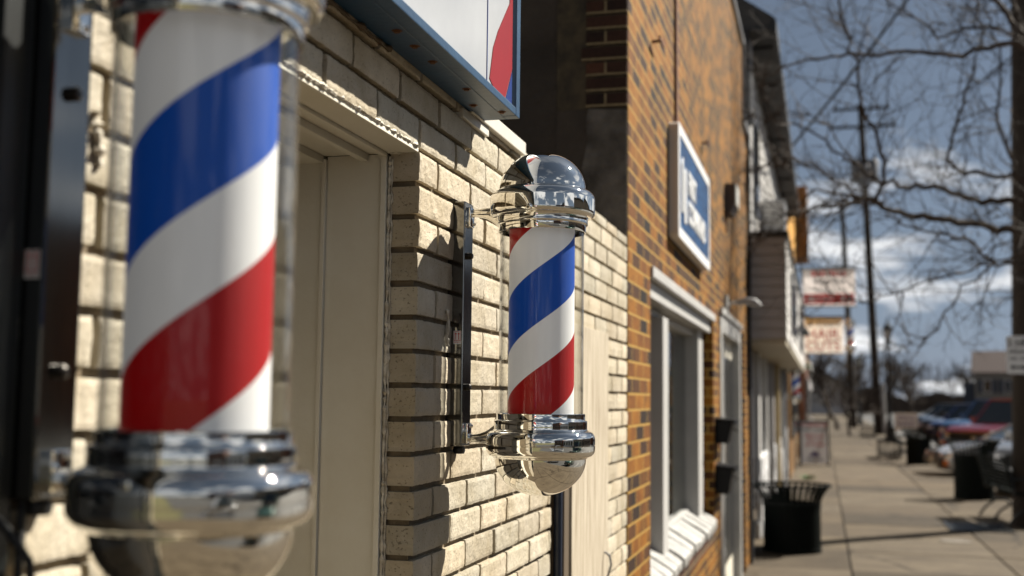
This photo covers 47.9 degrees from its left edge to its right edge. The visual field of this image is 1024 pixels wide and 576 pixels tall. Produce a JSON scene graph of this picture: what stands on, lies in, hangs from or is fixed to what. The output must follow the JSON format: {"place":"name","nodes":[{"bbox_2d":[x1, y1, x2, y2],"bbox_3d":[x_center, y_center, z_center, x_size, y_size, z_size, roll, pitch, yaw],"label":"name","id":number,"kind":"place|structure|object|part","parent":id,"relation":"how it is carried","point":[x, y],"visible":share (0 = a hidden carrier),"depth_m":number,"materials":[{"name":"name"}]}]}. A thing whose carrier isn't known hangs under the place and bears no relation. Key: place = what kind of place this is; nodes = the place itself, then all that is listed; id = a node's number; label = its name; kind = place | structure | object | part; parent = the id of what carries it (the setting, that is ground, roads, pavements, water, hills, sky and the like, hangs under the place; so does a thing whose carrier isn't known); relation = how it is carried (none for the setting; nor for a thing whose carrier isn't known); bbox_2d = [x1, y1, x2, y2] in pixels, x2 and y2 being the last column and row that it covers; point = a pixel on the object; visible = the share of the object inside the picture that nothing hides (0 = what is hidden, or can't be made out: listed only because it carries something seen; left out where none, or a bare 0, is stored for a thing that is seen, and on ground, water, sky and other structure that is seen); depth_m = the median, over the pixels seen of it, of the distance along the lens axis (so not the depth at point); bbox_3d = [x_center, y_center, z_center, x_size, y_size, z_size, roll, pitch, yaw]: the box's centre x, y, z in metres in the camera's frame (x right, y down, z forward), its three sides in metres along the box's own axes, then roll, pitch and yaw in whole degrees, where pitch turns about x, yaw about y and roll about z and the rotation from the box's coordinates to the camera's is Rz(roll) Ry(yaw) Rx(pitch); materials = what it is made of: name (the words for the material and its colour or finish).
{"place":"outdoors","nodes":[
{"label":"outdoors","id":0,"kind":"place"},
{"bbox_2d":[499,0,748,575],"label":"brown brick building","id":1,"kind":"structure","parent":0,"point":[610,90],"depth_m":6.01,"materials":[{"name":"brown brick"}]},
{"bbox_2d":[650,266,716,575],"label":"window","id":2,"kind":"structure","parent":1,"relation":"in","point":[681,532],"depth_m":7.05,"materials":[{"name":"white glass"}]},
{"bbox_2d":[668,122,709,270],"bbox_3d":[1.051,-0.486,6.739,0.053,0.600,1.690,-1,-6,15],"label":"office sign","id":3,"kind":"object","parent":1,"relation":"attached to","point":[689,210],"visible":1,"depth_m":6.37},
{"bbox_2d":[715,463,738,493],"bbox_3d":[1.574,1.387,8.402,0.154,0.206,0.346,-1,-6,15],"label":"mailbox","id":4,"kind":"object","parent":1,"relation":"attached to","point":[724,475],"visible":1,"depth_m":8.25,"materials":[{"name":"black metal"}]},
{"bbox_2d":[715,417,738,443],"bbox_3d":[1.577,1.041,8.435,0.154,0.181,0.346,-1,-6,15],"label":"mailbox","id":5,"kind":"object","parent":1,"relation":"attached to","point":[724,429],"visible":1,"depth_m":8.29,"materials":[{"name":"black metal"}]},
{"bbox_2d":[719,307,742,575],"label":"door","id":6,"kind":"structure","parent":1,"relation":"in","point":[730,328],"depth_m":10.39,"materials":[{"name":"white paint"}]},
{"bbox_2d":[725,183,738,231],"bbox_3d":[1.827,-0.642,9.567,0.095,0.400,0.340,-1,-6,15],"label":"wall light","id":7,"kind":"object","parent":1,"relation":"attached to","point":[731,199],"visible":1,"depth_m":9.42,"materials":[{"name":"brown metal"}]},
{"bbox_2d":[724,295,761,313],"bbox_3d":[1.847,0.139,9.215,0.296,0.160,0.100,-1,-6,15],"label":"gooseneck lamp","id":8,"kind":"object","parent":1,"relation":"attached to","point":[752,302],"visible":0.98,"depth_m":9.19,"materials":[{"name":"metal"}]},
{"bbox_2d":[747,0,1011,398],"label":"sky","id":9,"kind":"structure","parent":0,"point":[813,42],"materials":[{"name":"blue"}]},
{"bbox_2d":[742,414,1023,575],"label":"sidewalk","id":10,"kind":"structure","parent":0,"point":[894,517],"depth_m":16.07,"materials":[{"name":"concrete"}]},
{"bbox_2d":[0,0,627,575],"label":"barbershop building","id":11,"kind":"structure","parent":10,"relation":"on","point":[398,154],"depth_m":2.26,"materials":[{"name":"beige brick"}]},
{"bbox_2d":[0,0,35,575],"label":"shopfront window","id":12,"kind":"structure","parent":11,"relation":"in","point":[17,17],"depth_m":1.11,"materials":[{"name":"black metal"}]},
{"bbox_2d":[0,0,324,575],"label":"barber pole","id":13,"kind":"object","parent":11,"relation":"attached to","point":[191,466],"visible":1,"depth_m":1.06,"materials":[{"name":"multicoloured metal"}]},
{"bbox_2d":[325,0,520,120],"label":"barbershop sign","id":14,"kind":"object","parent":11,"relation":"attached to","point":[465,54],"visible":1,"depth_m":2.27,"materials":[{"name":"white paint"}]},
{"bbox_2d":[445,152,594,495],"bbox_3d":[0.021,0.072,2.430,0.313,0.720,0.228,-1,-6,15],"label":"barber pole","id":15,"kind":"object","parent":11,"relation":"attached to","point":[538,439],"visible":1,"depth_m":2.36,"materials":[{"name":"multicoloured metal"}]},
{"bbox_2d":[736,0,804,563],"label":"building","id":16,"kind":"structure","parent":10,"relation":"on","point":[775,357],"depth_m":13.95,"materials":[{"name":"grey plastic"}]},
{"bbox_2d":[754,112,759,219],"bbox_3d":[2.986,-1.462,14.032,0.024,1.200,0.750,-1,-6,15],"label":"window","id":17,"kind":"structure","parent":16,"relation":"in","point":[757,198],"depth_m":13.80,"materials":[{"name":"grey glass"}]},
{"bbox_2d":[761,200,786,230],"bbox_3d":[3.432,-0.904,15.099,0.300,0.400,0.662,-1,-6,15],"label":"air conditioner","id":18,"kind":"object","parent":16,"relation":"attached to","point":[766,227],"visible":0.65,"depth_m":14.79,"materials":[{"name":"white plastic"}]},
{"bbox_2d":[786,370,801,402],"bbox_3d":[5.440,1.865,22.278,0.313,0.720,0.228,-1,-6,15],"label":"barber pole","id":19,"kind":"object","parent":16,"relation":"attached to","point":[795,397],"visible":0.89,"depth_m":22.21,"materials":[{"name":"silver metal"}]},
{"bbox_2d":[797,323,809,336],"bbox_3d":[4.316,0.625,17.085,0.203,0.214,0.140,-1,-6,15],"label":"bay lamp","id":20,"kind":"object","parent":16,"relation":"attached to","point":[805,331],"visible":0.98,"depth_m":17.05,"materials":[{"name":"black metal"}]},
{"bbox_2d":[792,249,856,306],"bbox_3d":[6.250,-0.231,23.356,1.382,1.236,0.124,-1,-6,15],"label":"hanging sign","id":21,"kind":"object","parent":16,"relation":"attached to","point":[810,275],"visible":0.8,"depth_m":23.25,"materials":[{"name":"white"}]},
{"bbox_2d":[792,0,908,145],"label":"overhead wire","id":22,"kind":"object","parent":16,"relation":"attached to","point":[849,75],"visible":0.7,"depth_m":17.03,"materials":[{"name":"black rubber"}]},
{"bbox_2d":[754,186,807,478],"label":"ochre building","id":23,"kind":"structure","parent":10,"relation":"on","point":[792,416],"depth_m":28.00,"materials":[{"name":"brown wood"}]},
{"bbox_2d":[790,374,796,435],"bbox_3d":[6.573,2.706,26.884,0.079,1.400,2.400,-1,-6,15],"label":"shop window","id":24,"kind":"structure","parent":23,"relation":"in","point":[793,405],"depth_m":25.73,"materials":[{"name":"grey glass"}]},
{"bbox_2d":[794,435,795,469],"bbox_3d":[6.984,3.364,28.477,0.029,2.200,0.800,-1,-6,15],"label":"shop door","id":25,"kind":"structure","parent":23,"relation":"in","point":[795,435],"depth_m":28.06,"materials":[{"name":"brown wood"}]},
{"bbox_2d":[797,402,799,431],"bbox_3d":[7.480,3.035,30.248,0.079,1.400,2.600,-1,-6,15],"label":"shop window","id":26,"kind":"structure","parent":23,"relation":"in","point":[798,404],"depth_m":29.76,"materials":[{"name":"grey glass"}]},
{"bbox_2d":[804,313,848,388],"bbox_3d":[7.779,1.580,29.009,1.360,1.900,0.124,-1,-6,15],"label":"hanging sign","id":27,"kind":"object","parent":23,"relation":"attached to","point":[831,326],"visible":0.95,"depth_m":28.96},
{"bbox_2d":[753,481,831,554],"bbox_3d":[3.155,2.584,12.993,0.888,0.752,0.888,-1,-6,15],"label":"trash can","id":28,"kind":"object","parent":10,"relation":"on","point":[792,526],"visible":0.99,"depth_m":12.73,"materials":[{"name":"black metal"}]},
{"bbox_2d":[797,354,811,456],"bbox_3d":[5.576,3.789,40.035,9.431,3.500,9.630,-1,-6,15],"label":"dark storefront","id":29,"kind":"object","parent":10,"relation":"on","point":[804,393],"visible":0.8,"depth_m":34.83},
{"bbox_2d":[805,377,807,419],"bbox_3d":[9.377,3.720,36.744,0.039,1.700,3.000,-1,-6,15],"label":"shop window","id":30,"kind":"structure","parent":29,"relation":"in","point":[806,410],"depth_m":35.67,"materials":[{"name":"grey glass"}]},
{"bbox_2d":[807,380,808,419],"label":"shop window","id":31,"kind":"structure","parent":29,"relation":"in","point":[807,380],"depth_m":40.54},
{"bbox_2d":[798,474,816,479],"bbox_3d":[6.381,4.060,24.848,0.404,0.118,0.385,2,-6,-14],"label":"weed tuft","id":32,"kind":"object","parent":10,"relation":"on","point":[807,477],"visible":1,"depth_m":24.76,"materials":[{"name":"plant"}]},
{"bbox_2d":[808,373,812,419],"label":"storefront","id":33,"kind":"object","parent":10,"relation":"on","point":[810,401],"visible":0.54,"depth_m":64.43,"materials":[{"name":"grey plastic"}]},
{"bbox_2d":[809,389,810,419],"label":"shop window","id":34,"kind":"structure","parent":33,"relation":"in","point":[809,389],"depth_m":62.99,"materials":[{"name":"grey glass"}]},
{"bbox_2d":[811,390,812,417],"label":"shop window","id":35,"kind":"structure","parent":33,"relation":"in","point":[811,390],"depth_m":70.51,"materials":[{"name":"grey glass"}]},
{"bbox_2d":[799,420,829,465],"bbox_3d":[7.923,4.058,30.242,0.740,1.179,0.469,0,-6,11],"label":"sandwich board","id":36,"kind":"object","parent":10,"relation":"on","point":[813,441],"visible":1,"depth_m":30.10,"materials":[{"name":"white metal"}]},
{"bbox_2d":[808,366,847,413],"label":"gabled house","id":37,"kind":"structure","parent":10,"relation":"on","point":[818,408],"depth_m":144.07,"materials":[{"name":"grey plastic"}]},
{"bbox_2d":[823,199,857,427],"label":"utility pole","id":38,"kind":"object","parent":10,"relation":"on","point":[853,414],"visible":0.41,"depth_m":72.68,"materials":[{"name":"brown wood"}]},
{"bbox_2d":[843,317,855,353],"bbox_3d":[8.683,1.221,29.789,0.391,0.951,0.285,-1,-6,15],"label":"barber pole","id":39,"kind":"object","parent":38,"relation":"attached to","point":[852,347],"visible":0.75,"depth_m":29.70,"materials":[{"name":"silver metal"}]},
{"bbox_2d":[856,353,863,424],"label":"street lamp","id":40,"kind":"object","parent":10,"relation":"on","point":[860,420],"visible":0.82,"depth_m":81.95,"materials":[{"name":"black metal"}]},
{"bbox_2d":[829,103,895,434],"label":"utility pole","id":41,"kind":"object","parent":10,"relation":"on","point":[879,421],"visible":0.77,"depth_m":59.45,"materials":[{"name":"brown wood"}]},
{"bbox_2d":[837,0,872,102],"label":"overhead wire","id":42,"kind":"object","parent":41,"relation":"attached to","point":[858,48],"visible":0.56,"depth_m":36.63,"materials":[{"name":"black rubber"}]},
{"bbox_2d":[830,0,893,123],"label":"overhead wire","id":43,"kind":"object","parent":41,"relation":"attached to","point":[869,60],"visible":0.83,"depth_m":34.83,"materials":[{"name":"black rubber"}]},
{"bbox_2d":[887,1,971,103],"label":"overhead wire","id":44,"kind":"object","parent":41,"relation":"attached to","point":[932,59],"visible":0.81,"depth_m":40.04,"materials":[{"name":"black rubber"}]},
{"bbox_2d":[870,217,1010,224],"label":"overhead wire","id":45,"kind":"object","parent":41,"relation":"attached to","point":[926,220],"visible":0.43,"depth_m":59.41,"materials":[{"name":"black rubber"}]},
{"bbox_2d":[873,259,1010,260],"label":"overhead wire","id":46,"kind":"object","parent":41,"relation":"attached to","point":[927,259],"visible":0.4,"depth_m":59.37,"materials":[{"name":"black rubber"}]},
{"bbox_2d":[875,289,1010,291],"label":"overhead wire","id":47,"kind":"object","parent":41,"relation":"attached to","point":[944,290],"visible":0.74,"depth_m":59.68,"materials":[{"name":"black rubber"}]},
{"bbox_2d":[860,426,875,437],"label":"tree guard","id":48,"kind":"object","parent":10,"relation":"on","point":[868,435],"visible":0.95,"depth_m":52.85,"materials":[{"name":"black metal"}]},
{"bbox_2d":[737,0,1023,400],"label":"street tree","id":49,"kind":"object","parent":10,"relation":"on","point":[1018,28],"visible":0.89,"depth_m":11.33,"materials":[{"name":"brown plant"}]},
{"bbox_2d":[882,317,892,442],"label":"street lamp","id":50,"kind":"object","parent":10,"relation":"on","point":[887,328],"visible":0.68,"depth_m":47.41,"materials":[{"name":"black metal"}]},
{"bbox_2d":[877,439,901,457],"bbox_3d":[11.531,4.891,35.217,0.680,0.530,1.024,-1,-6,15],"label":"tree guard","id":51,"kind":"object","parent":10,"relation":"on","point":[883,452],"visible":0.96,"depth_m":35.08,"materials":[{"name":"black metal"}]},
{"bbox_2d":[887,425,905,459],"bbox_3d":[11.619,4.600,34.387,0.670,0.977,1.800,-1,-6,13],"label":"bench","id":52,"kind":"object","parent":10,"relation":"on","point":[891,430],"visible":0.49,"depth_m":34.36,"materials":[{"name":"black metal"}]},
{"bbox_2d":[894,413,917,460],"bbox_3d":[11.147,4.221,32.587,0.620,1.360,0.071,-1,-6,15],"label":"yard sign","id":53,"kind":"object","parent":10,"relation":"on","point":[905,420],"visible":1,"depth_m":32.61,"materials":[{"name":"white metal"}]},
{"bbox_2d":[900,428,935,464],"bbox_3d":[11.018,4.293,31.252,0.928,0.962,0.928,-1,-6,15],"label":"trash can","id":54,"kind":"object","parent":10,"relation":"on","point":[917,447],"visible":0.94,"depth_m":30.99,"materials":[{"name":"black metal"}]},
{"bbox_2d":[939,539,973,542],"bbox_3d":[5.414,3.081,14.052,0.400,0.008,0.400,-1,-6,15],"label":"manhole cover","id":55,"kind":"object","parent":10,"relation":"on","point":[957,540],"visible":1,"depth_m":14.04,"materials":[{"name":"metal"}]},
{"bbox_2d":[944,439,1001,500],"bbox_3d":[8.122,3.188,20.282,0.948,1.032,0.948,-1,-6,15],"label":"trash can","id":56,"kind":"object","parent":10,"relation":"on","point":[968,483],"visible":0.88,"depth_m":20.02,"materials":[{"name":"black metal"}]},
{"bbox_2d":[943,521,1015,532],"bbox_3d":[6.289,3.228,15.570,0.780,0.013,1.160,-1,-6,15],"label":"tree grate","id":57,"kind":"object","parent":10,"relation":"on","point":[979,527],"visible":1,"depth_m":15.49,"materials":[{"name":"black metal"}]},
{"bbox_2d":[975,450,1023,526],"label":"bench","id":58,"kind":"object","parent":10,"relation":"on","point":[1007,486],"visible":0.79,"depth_m":16.49,"materials":[{"name":"black metal"}]},
{"bbox_2d":[1011,0,1023,527],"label":"utility pole","id":59,"kind":"object","parent":10,"relation":"on","point":[1017,79],"visible":0.8,"depth_m":15.99,"materials":[{"name":"brown wood"}]},
{"bbox_2d":[1006,336,1023,373],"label":"parking sign","id":60,"kind":"object","parent":59,"relation":"attached to","point":[1015,360],"visible":1,"depth_m":15.76,"materials":[{"name":"white metal"}]},
{"bbox_2d":[849,413,938,449],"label":"road","id":61,"kind":"structure","parent":0,"point":[868,417],"depth_m":105.79,"materials":[{"name":"grey asphalt"}]},
{"bbox_2d":[918,404,957,434],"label":"parked car","id":62,"kind":"object","parent":61,"relation":"on","point":[946,409],"visible":0.12,"depth_m":54.29,"materials":[{"name":"grey paint"}]},
{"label":"windows","id":63,"kind":"part","parent":62,"relation":"part of","materials":[{"name":"black glass"}]},
{"bbox_2d":[917,403,963,421],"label":"parked car","id":64,"kind":"object","parent":61,"relation":"on","point":[937,407],"visible":0.09,"depth_m":62.63,"materials":[{"name":"blue paint"}]},
{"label":"windows","id":65,"kind":"part","parent":64,"relation":"part of","materials":[{"name":"black glass"}]},
{"bbox_2d":[926,404,971,446],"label":"parked car","id":66,"kind":"object","parent":61,"relation":"on","point":[956,411],"visible":0.16,"depth_m":46.56,"materials":[{"name":"blue paint"}]},
{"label":"windows","id":67,"kind":"part","parent":66,"relation":"part of","materials":[{"name":"black glass"}]},
{"bbox_2d":[939,399,989,445],"bbox_3d":[17.186,4.848,40.130,5.502,1.915,2.320,5,-7,-39],"label":"parked car","id":68,"kind":"object","parent":61,"relation":"on","point":[976,407],"visible":0.12,"depth_m":39.97,"materials":[{"name":"blue paint"}]},
{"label":"windows","id":69,"kind":"part","parent":68,"relation":"part of","materials":[{"name":"black glass"}]},
{"bbox_2d":[924,423,1011,471],"bbox_3d":[12.217,3.784,26.918,4.695,1.435,2.120,0,-5,7],"label":"parked car","id":70,"kind":"object","parent":61,"relation":"on","point":[940,458],"visible":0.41,"depth_m":26.94,"materials":[{"name":"white paint"}]},
{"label":"windows","id":71,"kind":"part","parent":70,"relation":"part of","materials":[{"name":"grey glass"}]},
{"bbox_2d":[942,399,1011,445],"bbox_3d":[14.455,4.077,32.308,5.502,1.915,2.320,5,-7,-37],"label":"parked car","id":72,"kind":"object","parent":61,"relation":"on","point":[994,414],"visible":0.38,"depth_m":31.71,"materials":[{"name":"red paint"}]},
{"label":"windows","id":73,"kind":"part","parent":72,"relation":"part of","materials":[{"name":"black glass"}]},
{"bbox_2d":[994,430,1011,492],"bbox_3d":[10.982,3.183,22.300,4.698,1.735,2.220,6,-8,-45],"label":"parked car","id":74,"kind":"object","parent":61,"relation":"on","point":[1003,448],"visible":0.16,"depth_m":21.23,"materials":[{"name":"silver paint"}]},
{"bbox_2d":[886,358,924,412],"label":"bare tree","id":75,"kind":"object","parent":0,"point":[913,378],"visible":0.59,"depth_m":132.81,"materials":[{"name":"brown plant"}]},
{"bbox_2d":[964,351,1011,403],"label":"cream house","id":76,"kind":"structure","parent":0,"point":[993,378],"depth_m":80.25,"materials":[{"name":"beige paint"}]},
{"bbox_2d":[978,379,996,392],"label":"window","id":77,"kind":"structure","parent":76,"relation":"in","point":[988,385],"depth_m":80.00,"materials":[{"name":"black glass"}]},
{"bbox_2d":[999,380,1011,392],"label":"window","id":78,"kind":"structure","parent":76,"relation":"in","point":[1007,384],"depth_m":79.55,"materials":[{"name":"black glass"}]},
{"label":"ground","id":79,"kind":"structure","parent":0,"visible":0},
{"bbox_2d":[808,354,844,429],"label":"bare tree","id":80,"kind":"object","parent":79,"relation":"on","point":[819,371],"visible":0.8,"depth_m":67.11,"materials":[{"name":"brown plant"}]},
{"bbox_2d":[812,371,842,420],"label":"bare tree","id":81,"kind":"object","parent":79,"relation":"on","point":[816,400],"visible":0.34,"depth_m":93.53,"materials":[{"name":"brown plant"}]},
{"bbox_2d":[820,355,870,412],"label":"bare tree","id":82,"kind":"object","parent":79,"relation":"on","point":[858,376],"visible":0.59,"depth_m":80.82,"materials":[{"name":"brown plant"}]},
{"bbox_2d":[825,351,870,417],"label":"bare tree","id":83,"kind":"object","parent":79,"relation":"on","point":[845,367],"visible":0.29,"depth_m":115.77,"materials":[{"name":"brown plant"}]},
{"bbox_2d":[826,385,892,435],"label":"bare tree","id":84,"kind":"object","parent":79,"relation":"on","point":[841,393],"visible":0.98,"depth_m":55.60,"materials":[{"name":"brown plant"}]},
{"bbox_2d":[826,355,974,413],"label":"woodland","id":85,"kind":"object","parent":79,"relation":"on","point":[931,401],"visible":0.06,"depth_m":174.46,"materials":[{"name":"brown plant"}]},
{"bbox_2d":[879,339,922,409],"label":"bare tree","id":86,"kind":"object","parent":79,"relation":"on","point":[893,379],"visible":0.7,"depth_m":90.72,"materials":[{"name":"brown plant"}]},
{"bbox_2d":[897,380,926,412],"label":"bare tree","id":87,"kind":"object","parent":79,"relation":"on","point":[912,390],"visible":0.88,"depth_m":105.61,"materials":[{"name":"brown plant"}]},
{"bbox_2d":[950,363,974,388],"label":"bare tree","id":88,"kind":"object","parent":79,"relation":"on","point":[966,379],"visible":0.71,"depth_m":109.16,"materials":[{"name":"brown plant"}]}
]}

